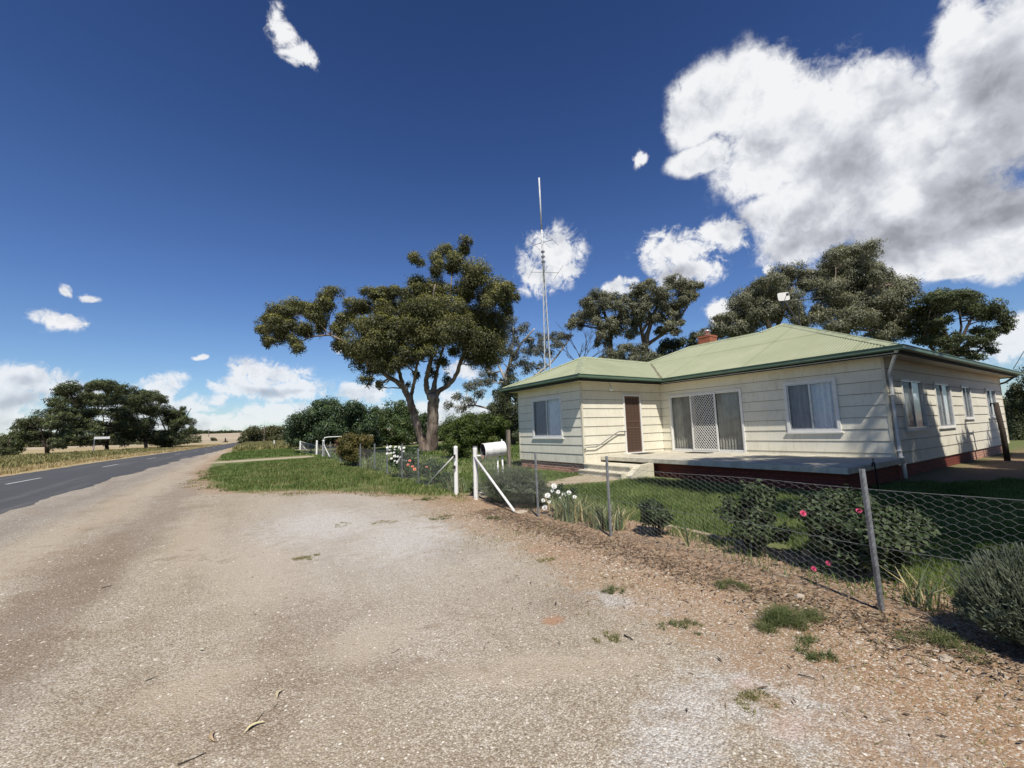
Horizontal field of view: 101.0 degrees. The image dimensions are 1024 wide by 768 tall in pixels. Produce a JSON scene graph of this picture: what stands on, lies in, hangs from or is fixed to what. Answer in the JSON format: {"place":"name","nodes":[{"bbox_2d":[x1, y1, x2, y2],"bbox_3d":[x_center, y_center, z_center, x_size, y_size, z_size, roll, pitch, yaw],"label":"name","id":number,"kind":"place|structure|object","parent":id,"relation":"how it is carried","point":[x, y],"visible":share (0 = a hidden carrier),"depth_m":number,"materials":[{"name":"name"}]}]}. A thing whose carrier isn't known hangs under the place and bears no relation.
{"place":"outdoors","nodes":[
{"label":"outdoors","id":0,"kind":"place"},
{"bbox_2d":[0,447,173,467],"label":"dry grass","id":1,"kind":"structure","parent":0,"point":[30,459],"depth_m":47.68,"materials":[{"name":"plant"}]},
{"bbox_2d":[0,444,221,474],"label":"dry grass","id":2,"kind":"structure","parent":0,"point":[18,469],"depth_m":38.59,"materials":[{"name":"plant"}]},
{"bbox_2d":[0,440,251,513],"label":"road","id":3,"kind":"structure","parent":0,"point":[46,484],"depth_m":21.09,"materials":[{"name":"asphalt"}]},
{"bbox_2d":[217,448,314,460],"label":"roadside grass","id":4,"kind":"structure","parent":0,"point":[243,454],"depth_m":40.20,"materials":[{"name":"plant"}]},
{"bbox_2d":[232,440,302,450],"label":"dry grass","id":5,"kind":"structure","parent":0,"point":[252,445],"depth_m":65.76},
{"bbox_2d":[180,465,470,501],"bbox_3d":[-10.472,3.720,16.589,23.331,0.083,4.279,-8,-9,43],"label":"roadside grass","id":6,"kind":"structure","parent":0,"point":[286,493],"depth_m":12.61,"materials":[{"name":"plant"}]},
{"bbox_2d":[199,456,467,497],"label":"roadside grass","id":7,"kind":"structure","parent":0,"point":[265,485],"depth_m":16.20,"materials":[{"name":"plant"}]},
{"bbox_2d":[310,441,521,479],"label":"lawn grass","id":8,"kind":"structure","parent":0,"point":[514,448],"depth_m":24.44,"materials":[{"name":"plant"}]},
{"bbox_2d":[419,466,582,493],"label":"lawn grass","id":9,"kind":"structure","parent":0,"point":[544,472],"depth_m":14.31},
{"bbox_2d":[0,429,1023,767],"bbox_3d":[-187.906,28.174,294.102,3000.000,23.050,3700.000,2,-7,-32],"label":"ground","id":10,"kind":"structure","parent":0,"point":[62,541],"depth_m":3.20,"materials":[{"name":"gravel"}]},
{"bbox_2d":[0,433,27,455],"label":"spreading tree","id":11,"kind":"object","parent":10,"relation":"on","point":[10,445],"visible":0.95,"depth_m":67.24,"materials":[{"name":"green plant"}]},
{"bbox_2d":[7,396,87,453],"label":"spreading tree","id":12,"kind":"object","parent":10,"relation":"on","point":[59,420],"visible":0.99,"depth_m":74.45,"materials":[{"name":"green plant"}]},
{"bbox_2d":[48,378,135,449],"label":"spreading tree","id":13,"kind":"object","parent":10,"relation":"on","point":[81,400],"visible":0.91,"depth_m":82.45,"materials":[{"name":"green plant"}]},
{"bbox_2d":[1,434,201,447],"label":"wood","id":14,"kind":"object","parent":10,"relation":"on","point":[194,439],"visible":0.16,"depth_m":197.15,"materials":[{"name":"green plant"}]},
{"bbox_2d":[93,436,109,451],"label":"street sign","id":15,"kind":"object","parent":10,"relation":"on","point":[99,438],"visible":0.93,"depth_m":66.02,"materials":[{"name":"metal"}]},
{"bbox_2d":[112,385,176,447],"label":"spreading tree","id":16,"kind":"object","parent":10,"relation":"on","point":[142,431],"visible":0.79,"depth_m":90.13,"materials":[{"name":"green plant"}]},
{"bbox_2d":[147,404,197,446],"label":"spreading tree","id":17,"kind":"object","parent":10,"relation":"on","point":[174,420],"visible":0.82,"depth_m":97.69,"materials":[{"name":"green plant"}]},
{"bbox_2d":[178,752,205,764],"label":"twig","id":18,"kind":"object","parent":10,"relation":"on","point":[190,759],"visible":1,"depth_m":2.12,"materials":[{"name":"wood"}]},
{"bbox_2d":[208,731,214,741],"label":"fallen leaf","id":19,"kind":"object","parent":10,"relation":"on","point":[210,735],"visible":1,"depth_m":2.27,"materials":[{"name":"beige"}]},
{"bbox_2d":[195,430,244,433],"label":"wood","id":20,"kind":"object","parent":10,"relation":"on","point":[213,432],"visible":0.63,"depth_m":895.54,"materials":[{"name":"green plant"}]},
{"bbox_2d":[236,425,264,442],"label":"tree","id":21,"kind":"object","parent":10,"relation":"on","point":[252,433],"visible":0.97,"depth_m":148.87,"materials":[{"name":"green plant"}]},
{"bbox_2d":[244,721,264,732],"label":"fallen leaf","id":22,"kind":"object","parent":10,"relation":"on","point":[250,725],"visible":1,"depth_m":2.35,"materials":[{"name":"beige"}]},
{"bbox_2d":[260,425,284,440],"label":"tree","id":23,"kind":"object","parent":10,"relation":"on","point":[272,432],"visible":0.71,"depth_m":167.78,"materials":[{"name":"green plant"}]},
{"bbox_2d":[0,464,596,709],"bbox_3d":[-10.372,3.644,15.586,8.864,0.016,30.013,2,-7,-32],"label":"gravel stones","id":24,"kind":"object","parent":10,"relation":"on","point":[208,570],"visible":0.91,"depth_m":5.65,"materials":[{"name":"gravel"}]},
{"bbox_2d":[292,553,319,559],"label":"weed tuft","id":25,"kind":"object","parent":10,"relation":"on","point":[302,557],"visible":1,"depth_m":5.58,"materials":[{"name":"green plant"}]},
{"bbox_2d":[300,440,315,453],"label":"wire fence","id":26,"kind":"object","parent":10,"relation":"on","point":[308,447],"visible":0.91,"depth_m":42.45,"materials":[{"name":"grey"}]},
{"bbox_2d":[277,395,349,448],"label":"broadleaf tree","id":27,"kind":"object","parent":10,"relation":"on","point":[313,424],"visible":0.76,"depth_m":55.19,"materials":[{"name":"green plant"}]},
{"bbox_2d":[336,432,373,464],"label":"hedge shrub","id":28,"kind":"object","parent":10,"relation":"on","point":[348,448],"visible":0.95,"depth_m":22.04,"materials":[{"name":"green plant"}]},
{"bbox_2d":[332,399,383,446],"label":"broadleaf tree","id":29,"kind":"object","parent":10,"relation":"on","point":[354,411],"visible":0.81,"depth_m":52.54,"materials":[{"name":"green plant"}]},
{"bbox_2d":[359,457,377,469],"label":"spiky plant","id":30,"kind":"object","parent":10,"relation":"on","point":[364,464],"visible":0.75,"depth_m":19.61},
{"bbox_2d":[317,441,453,491],"bbox_3d":[-9.046,3.954,23.471,0.167,1.420,29.265,2,-7,-31],"label":"wire fence","id":31,"kind":"object","parent":10,"relation":"on","point":[401,464],"visible":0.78,"depth_m":15.03,"materials":[{"name":"metal"}]},
{"bbox_2d":[253,234,520,450],"bbox_3d":[-10.923,-3.143,36.417,22.519,19.623,13.025,0,-6,-15],"label":"gum tree","id":32,"kind":"object","parent":10,"relation":"on","point":[423,321],"visible":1,"depth_m":34.51,"materials":[{"name":"green plant"}]},
{"bbox_2d":[368,398,418,444],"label":"broadleaf tree","id":33,"kind":"object","parent":10,"relation":"on","point":[397,421],"visible":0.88,"depth_m":59.43,"materials":[{"name":"green plant"}]},
{"bbox_2d":[386,444,423,476],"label":"rose bush","id":34,"kind":"object","parent":10,"relation":"on","point":[407,449],"visible":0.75,"depth_m":15.51,"materials":[{"name":"green plant"}]},
{"bbox_2d":[409,410,427,443],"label":"broadleaf tree","id":35,"kind":"object","parent":10,"relation":"on","point":[423,418],"visible":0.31,"depth_m":64.93,"materials":[{"name":"green plant"}]},
{"bbox_2d":[407,458,446,482],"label":"rose bush","id":36,"kind":"object","parent":10,"relation":"on","point":[426,471],"visible":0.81,"depth_m":13.22,"materials":[{"name":"green plant"}]},
{"bbox_2d":[429,514,451,519],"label":"weed tuft","id":37,"kind":"object","parent":10,"relation":"on","point":[441,518],"visible":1,"depth_m":7.85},
{"bbox_2d":[426,446,458,494],"bbox_3d":[-1.993,2.399,11.887,0.144,1.345,2.353,2,-7,-29],"label":"gate post","id":38,"kind":"object","parent":10,"relation":"on","point":[455,468],"visible":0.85,"depth_m":10.93,"materials":[{"name":"white paint"}]},
{"bbox_2d":[438,419,448,441],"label":"broadleaf tree","id":39,"kind":"object","parent":10,"relation":"on","point":[439,436],"visible":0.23,"depth_m":74.94,"materials":[{"name":"green plant"}]},
{"bbox_2d":[441,470,461,483],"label":"garden shrub","id":40,"kind":"object","parent":10,"relation":"on","point":[446,476],"visible":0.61,"depth_m":12.31,"materials":[{"name":"green plant"}]},
{"bbox_2d":[443,476,468,492],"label":"iris clump","id":41,"kind":"object","parent":10,"relation":"on","point":[463,487],"visible":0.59,"depth_m":11.38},
{"bbox_2d":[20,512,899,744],"bbox_3d":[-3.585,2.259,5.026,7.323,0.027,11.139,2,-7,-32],"label":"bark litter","id":42,"kind":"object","parent":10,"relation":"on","point":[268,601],"visible":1,"depth_m":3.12,"materials":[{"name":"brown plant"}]},
{"bbox_2d":[466,480,482,493],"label":"garden shrub","id":43,"kind":"object","parent":10,"relation":"on","point":[470,489],"visible":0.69,"depth_m":10.55,"materials":[{"name":"green plant"}]},
{"bbox_2d":[437,410,514,458],"bbox_3d":[-2.333,3.261,25.985,4.886,3.350,3.757,-4,-7,21],"label":"shrub","id":44,"kind":"object","parent":10,"relation":"on","point":[466,433],"visible":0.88,"depth_m":25.20,"materials":[{"name":"green plant"}]},
{"bbox_2d":[477,439,506,473],"bbox_3d":[-0.489,2.020,9.982,0.640,1.391,0.479,1,-7,-26],"label":"letterbox","id":45,"kind":"object","parent":10,"relation":"on","point":[497,449],"visible":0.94,"depth_m":9.91,"materials":[{"name":"white paint"}]},
{"bbox_2d":[473,446,514,511],"bbox_3d":[-0.442,2.048,9.170,0.115,1.353,2.063,1,-7,-26],"label":"gate post","id":46,"kind":"object","parent":10,"relation":"on","point":[475,472],"visible":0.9,"depth_m":9.95,"materials":[{"name":"white paint"}]},
{"bbox_2d":[487,376,520,444],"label":"evergreen tree","id":47,"kind":"object","parent":10,"relation":"on","point":[503,405],"visible":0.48,"depth_m":44.88,"materials":[{"name":"green plant"}]},
{"bbox_2d":[443,316,572,442],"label":"gum tree","id":48,"kind":"object","parent":10,"relation":"on","point":[537,351],"visible":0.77,"depth_m":51.21,"materials":[{"name":"green plant"}]},
{"bbox_2d":[506,430,510,467],"bbox_3d":[-0.144,2.837,18.137,0.140,1.720,0.140,2,-7,-32],"label":"timber post","id":49,"kind":"object","parent":10,"relation":"on","point":[508,443],"visible":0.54,"depth_m":18.10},
{"bbox_2d":[479,464,553,504],"bbox_3d":[0.086,2.219,9.376,1.332,0.885,2.276,2,-7,-32],"label":"lavender bush","id":50,"kind":"object","parent":10,"relation":"on","point":[490,490],"visible":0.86,"depth_m":8.91,"materials":[{"name":"green plant"}]},
{"bbox_2d":[514,510,526,513],"bbox_3d":[0.166,2.492,8.216,0.283,0.080,0.207,2,-7,-32],"label":"edging rock","id":51,"kind":"object","parent":10,"relation":"on","point":[520,511],"visible":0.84,"depth_m":8.14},
{"bbox_2d":[536,557,555,562],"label":"weed tuft","id":52,"kind":"object","parent":10,"relation":"on","point":[550,558],"visible":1,"depth_m":5.17,"materials":[{"name":"green plant"}]},
{"bbox_2d":[529,177,562,370],"bbox_3d":[2.115,-4.403,26.555,2.147,17.603,2.642,-1,-6,-3],"label":"radio mast","id":53,"kind":"object","parent":10,"relation":"on","point":[543,274],"visible":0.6,"depth_m":26.82,"materials":[{"name":"metal"}]},
{"bbox_2d":[542,483,577,509],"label":"rose bush","id":54,"kind":"object","parent":10,"relation":"on","point":[571,490],"visible":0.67,"depth_m":8.06,"materials":[{"name":"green plant"}]},
{"bbox_2d":[543,491,597,523],"bbox_3d":[1.028,2.173,7.493,1.203,0.448,0.928,-5,-7,27],"label":"iris clump","id":55,"kind":"object","parent":10,"relation":"on","point":[569,512],"visible":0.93,"depth_m":7.36,"materials":[{"name":"plant"}]},
{"bbox_2d":[557,316,614,359],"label":"dead tree","id":56,"kind":"object","parent":10,"relation":"on","point":[584,348],"visible":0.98,"depth_m":42.17,"materials":[{"name":"brown plant"}]},
{"bbox_2d":[563,286,633,350],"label":"gum tree","id":57,"kind":"object","parent":10,"relation":"on","point":[610,327],"visible":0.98,"depth_m":48.60,"materials":[{"name":"green plant"}]},
{"bbox_2d":[591,630,623,643],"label":"weed tuft","id":58,"kind":"object","parent":10,"relation":"on","point":[614,636],"visible":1,"depth_m":3.21,"materials":[{"name":"green plant"}]},
{"bbox_2d":[581,501,636,531],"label":"iris clump","id":59,"kind":"object","parent":10,"relation":"on","point":[600,517],"visible":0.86,"depth_m":6.69,"materials":[{"name":"plant"}]},
{"bbox_2d":[599,583,626,593],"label":"weed tuft","id":60,"kind":"object","parent":10,"relation":"on","point":[612,589],"visible":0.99,"depth_m":4.13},
{"bbox_2d":[598,340,664,361],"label":"evergreen tree","id":61,"kind":"object","parent":10,"relation":"on","point":[634,354],"visible":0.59,"depth_m":43.09,"materials":[{"name":"green plant"}]},
{"bbox_2d":[637,497,676,535],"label":"camellia bush","id":62,"kind":"object","parent":10,"relation":"on","point":[649,516],"visible":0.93,"depth_m":6.13,"materials":[{"name":"green plant"}]},
{"bbox_2d":[624,272,704,355],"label":"gum tree","id":63,"kind":"object","parent":10,"relation":"on","point":[645,304],"visible":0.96,"depth_m":48.23,"materials":[{"name":"green plant"}]},
{"bbox_2d":[655,330,699,356],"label":"evergreen tree","id":64,"kind":"object","parent":10,"relation":"on","point":[669,346],"visible":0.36,"depth_m":55.45,"materials":[{"name":"green plant"}]},
{"bbox_2d":[653,615,702,635],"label":"weed tuft","id":65,"kind":"object","parent":10,"relation":"on","point":[683,624],"visible":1,"depth_m":3.38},
{"bbox_2d":[666,521,702,545],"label":"iris clump","id":66,"kind":"object","parent":10,"relation":"on","point":[686,536],"visible":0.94,"depth_m":5.59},
{"bbox_2d":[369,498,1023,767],"bbox_3d":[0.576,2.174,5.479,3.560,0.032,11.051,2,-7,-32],"label":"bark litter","id":67,"kind":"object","parent":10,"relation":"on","point":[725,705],"visible":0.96,"depth_m":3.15,"materials":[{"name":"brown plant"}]},
{"bbox_2d":[404,495,1023,767],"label":"sparse weeds","id":68,"kind":"object","parent":10,"relation":"on","point":[983,743],"visible":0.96,"depth_m":2.90,"materials":[{"name":"green plant"}]},
{"bbox_2d":[407,503,1023,767],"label":"gravel stones","id":69,"kind":"object","parent":10,"relation":"on","point":[857,687],"visible":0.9,"depth_m":3.30,"materials":[{"name":"gravel"}]},
{"bbox_2d":[665,525,768,550],"bbox_3d":[2.823,2.165,6.006,0.102,0.048,1.609,2,-7,-28],"label":"edging strip","id":70,"kind":"object","parent":10,"relation":"on","point":[739,542],"visible":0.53,"depth_m":5.89,"materials":[{"name":"concrete"}]},
{"bbox_2d":[486,496,978,625],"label":"bed weeds","id":71,"kind":"object","parent":10,"relation":"on","point":[826,575],"visible":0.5,"depth_m":4.19,"materials":[{"name":"plant"}]},
{"bbox_2d":[710,575,759,592],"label":"weed tuft","id":72,"kind":"object","parent":10,"relation":"on","point":[721,584],"visible":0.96,"depth_m":4.15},
{"bbox_2d":[461,507,1023,708],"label":"bark litter","id":73,"kind":"object","parent":10,"relation":"on","point":[859,623],"visible":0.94,"depth_m":3.79,"materials":[{"name":"brown plant"}]},
{"bbox_2d":[472,451,1023,631],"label":"wire fence","id":74,"kind":"object","parent":10,"relation":"on","point":[872,545],"visible":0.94,"depth_m":3.88,"materials":[{"name":"metal"}]},
{"bbox_2d":[478,456,498,493],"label":"garden gate","id":75,"kind":"structure","parent":74,"relation":"attached to","point":[483,471],"depth_m":10.44,"materials":[{"name":"white paint"}]},
{"bbox_2d":[511,504,989,635],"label":"bark litter","id":76,"kind":"object","parent":10,"relation":"on","point":[772,566],"visible":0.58,"depth_m":4.75,"materials":[{"name":"brown plant"}]},
{"bbox_2d":[712,478,792,552],"bbox_3d":[3.007,1.650,5.274,0.798,0.934,0.832,-2,-6,1],"label":"camellia bush","id":77,"kind":"object","parent":10,"relation":"on","point":[745,509],"visible":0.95,"depth_m":5.18,"materials":[{"name":"green plant"}]},
{"bbox_2d":[732,684,780,714],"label":"weed tuft","id":78,"kind":"object","parent":10,"relation":"on","point":[751,697],"visible":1,"depth_m":2.46,"materials":[{"name":"green plant"}]},
{"bbox_2d":[694,260,819,340],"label":"gum tree","id":79,"kind":"object","parent":10,"relation":"on","point":[758,302],"visible":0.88,"depth_m":44.45,"materials":[{"name":"green plant"}]},
{"bbox_2d":[499,323,1021,490],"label":"house","id":80,"kind":"structure","parent":10,"relation":"on","point":[792,404],"depth_m":14.22,"materials":[{"name":"beige paint"}]},
{"bbox_2d":[531,395,563,438],"bbox_3d":[1.406,1.353,16.736,0.179,1.635,2.030,2,-7,-32],"label":"window","id":81,"kind":"structure","parent":80,"relation":"in","point":[547,421],"depth_m":16.75,"materials":[{"name":"glass"}]},
{"bbox_2d":[622,394,646,453],"bbox_3d":[4.712,1.539,16.308,1.090,2.285,0.150,2,-7,-32],"label":"door","id":82,"kind":"structure","parent":80,"relation":"in","point":[634,443],"depth_m":16.35,"materials":[{"name":"brown paint"}]},
{"bbox_2d":[668,388,746,452],"bbox_3d":[7.218,1.413,15.725,0.275,2.220,2.940,2,-7,-32],"label":"sliding door","id":83,"kind":"structure","parent":80,"relation":"in","point":[719,418],"depth_m":15.63,"materials":[{"name":"white paint"}]},
{"bbox_2d":[777,292,800,325],"bbox_3d":[12.268,-3.260,18.595,0.463,1.736,0.751,2,-7,-32],"label":"roof antenna","id":84,"kind":"object","parent":80,"relation":"on","point":[783,296],"visible":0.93,"depth_m":18.83,"materials":[{"name":"white metal"}]},
{"bbox_2d":[783,293,823,321],"bbox_3d":[13.454,-3.147,19.363,1.914,2.022,0.039,-2,-6,0],"label":"roof antenna","id":85,"kind":"object","parent":80,"relation":"on","point":[803,301],"visible":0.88,"depth_m":19.43,"materials":[{"name":"black metal"}]},
{"bbox_2d":[783,377,843,433],"bbox_3d":[9.068,0.685,12.776,0.179,1.610,1.520,2,-7,-32],"label":"window","id":86,"kind":"structure","parent":80,"relation":"in","point":[811,406],"depth_m":12.77,"materials":[{"name":"glass"}]},
{"bbox_2d":[900,378,930,431],"bbox_3d":[11.730,0.611,12.351,1.970,1.507,0.179,2,-7,-32],"label":"window","id":87,"kind":"structure","parent":80,"relation":"in","point":[913,416],"depth_m":12.43,"materials":[{"name":"glass"}]},
{"bbox_2d":[933,382,957,428],"bbox_3d":[14.248,0.706,13.951,1.860,1.507,0.179,2,-7,-32],"label":"window","id":88,"kind":"structure","parent":80,"relation":"in","point":[939,387],"depth_m":14.02,"materials":[{"name":"glass"}]},
{"bbox_2d":[960,385,975,419],"bbox_3d":[16.674,0.679,15.507,1.300,1.247,0.179,2,-7,-32],"label":"window","id":89,"kind":"structure","parent":80,"relation":"in","point":[967,416],"depth_m":15.59,"materials":[{"name":"white paint"}]},
{"bbox_2d":[984,388,996,418],"bbox_3d":[19.880,0.811,17.543,1.800,1.227,0.179,2,-7,-32],"label":"window","id":90,"kind":"structure","parent":80,"relation":"in","point":[987,391],"depth_m":17.57,"materials":[{"name":"white paint"}]},
{"bbox_2d":[519,475,1023,592],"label":"lawn grass","id":91,"kind":"structure","parent":10,"relation":"on","point":[985,488],"depth_m":7.58,"materials":[{"name":"plant"}]},
{"bbox_2d":[745,596,836,635],"bbox_3d":[2.224,1.846,3.395,0.867,0.131,0.680,2,-7,-32],"label":"weed tuft","id":92,"kind":"object","parent":10,"relation":"on","point":[778,617],"visible":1,"depth_m":3.36,"materials":[{"name":"plant"}]},
{"bbox_2d":[794,593,805,599],"bbox_3d":[2.619,1.939,3.839,0.096,0.063,0.077,2,-7,-32],"label":"edging rock","id":93,"kind":"object","parent":10,"relation":"on","point":[799,596],"visible":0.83,"depth_m":3.82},
{"bbox_2d":[801,550,812,556],"bbox_3d":[3.537,2.041,5.048,0.141,0.106,0.116,2,-7,-32],"label":"edging rock","id":94,"kind":"object","parent":10,"relation":"on","point":[805,553],"visible":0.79,"depth_m":5.01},
{"bbox_2d":[788,630,841,662],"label":"weed tuft","id":95,"kind":"object","parent":10,"relation":"on","point":[811,657],"visible":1,"depth_m":2.91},
{"bbox_2d":[803,236,924,342],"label":"gum tree","id":96,"kind":"object","parent":10,"relation":"on","point":[861,297],"visible":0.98,"depth_m":44.66,"materials":[{"name":"green plant"}]},
{"bbox_2d":[787,484,941,573],"bbox_3d":[3.656,1.544,4.462,1.274,0.928,1.341,-4,-7,18],"label":"camellia bush","id":97,"kind":"object","parent":10,"relation":"on","point":[851,559],"visible":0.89,"depth_m":4.22,"materials":[{"name":"green plant"}]},
{"bbox_2d":[871,458,878,489],"bbox_3d":[8.010,2.060,9.304,0.212,0.829,0.036,2,-7,-32],"label":"garden tap","id":98,"kind":"object","parent":10,"relation":"on","point":[873,462],"visible":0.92,"depth_m":9.33,"materials":[{"name":"black metal"}]},
{"bbox_2d":[883,558,949,612],"bbox_3d":[3.508,1.702,3.622,0.288,0.386,0.448,-1,-6,-12],"label":"iris clump","id":99,"kind":"object","parent":10,"relation":"on","point":[920,595],"visible":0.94,"depth_m":3.57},
{"bbox_2d":[888,621,995,664],"bbox_3d":[3.042,1.795,2.986,0.575,0.091,0.608,2,-7,-32],"label":"weed tuft","id":100,"kind":"object","parent":10,"relation":"on","point":[944,638],"visible":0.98,"depth_m":3.00,"materials":[{"name":"plant"}]},
{"bbox_2d":[937,654,953,661],"bbox_3d":[2.874,1.819,2.796,0.104,0.039,0.072,2,-7,-32],"label":"edging rock","id":101,"kind":"object","parent":10,"relation":"on","point":[948,658],"visible":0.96,"depth_m":2.78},
{"bbox_2d":[900,287,1018,361],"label":"spreading tree","id":102,"kind":"object","parent":10,"relation":"on","point":[932,333],"visible":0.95,"depth_m":42.69,"materials":[{"name":"green plant"}]},
{"bbox_2d":[942,541,1023,644],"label":"lavender bush","id":103,"kind":"object","parent":10,"relation":"on","point":[991,601],"visible":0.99,"depth_m":2.92,"materials":[{"name":"green plant"}]},
{"bbox_2d":[990,402,1010,460],"bbox_3d":[16.840,1.704,14.620,0.977,2.144,0.176,1,-7,-24],"label":"timber post","id":104,"kind":"object","parent":10,"relation":"on","point":[1003,437],"visible":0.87,"depth_m":14.72,"materials":[{"name":"brown wood"}]},
{"bbox_2d":[1003,396,1012,413],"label":"wood","id":105,"kind":"object","parent":10,"relation":"on","point":[1004,400],"visible":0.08,"depth_m":112.86,"materials":[{"name":"green plant"}]},
{"bbox_2d":[1003,365,1023,440],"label":"hedge","id":106,"kind":"object","parent":10,"relation":"on","point":[1015,419],"visible":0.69,"depth_m":27.21,"materials":[{"name":"green plant"}]},
{"bbox_2d":[0,0,1023,436],"label":"sky","id":107,"kind":"structure","parent":0,"point":[171,171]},
{"bbox_2d":[470,475,617,498],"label":"path","id":108,"kind":"structure","parent":0,"point":[574,479],"depth_m":12.78,"materials":[{"name":"concrete"}]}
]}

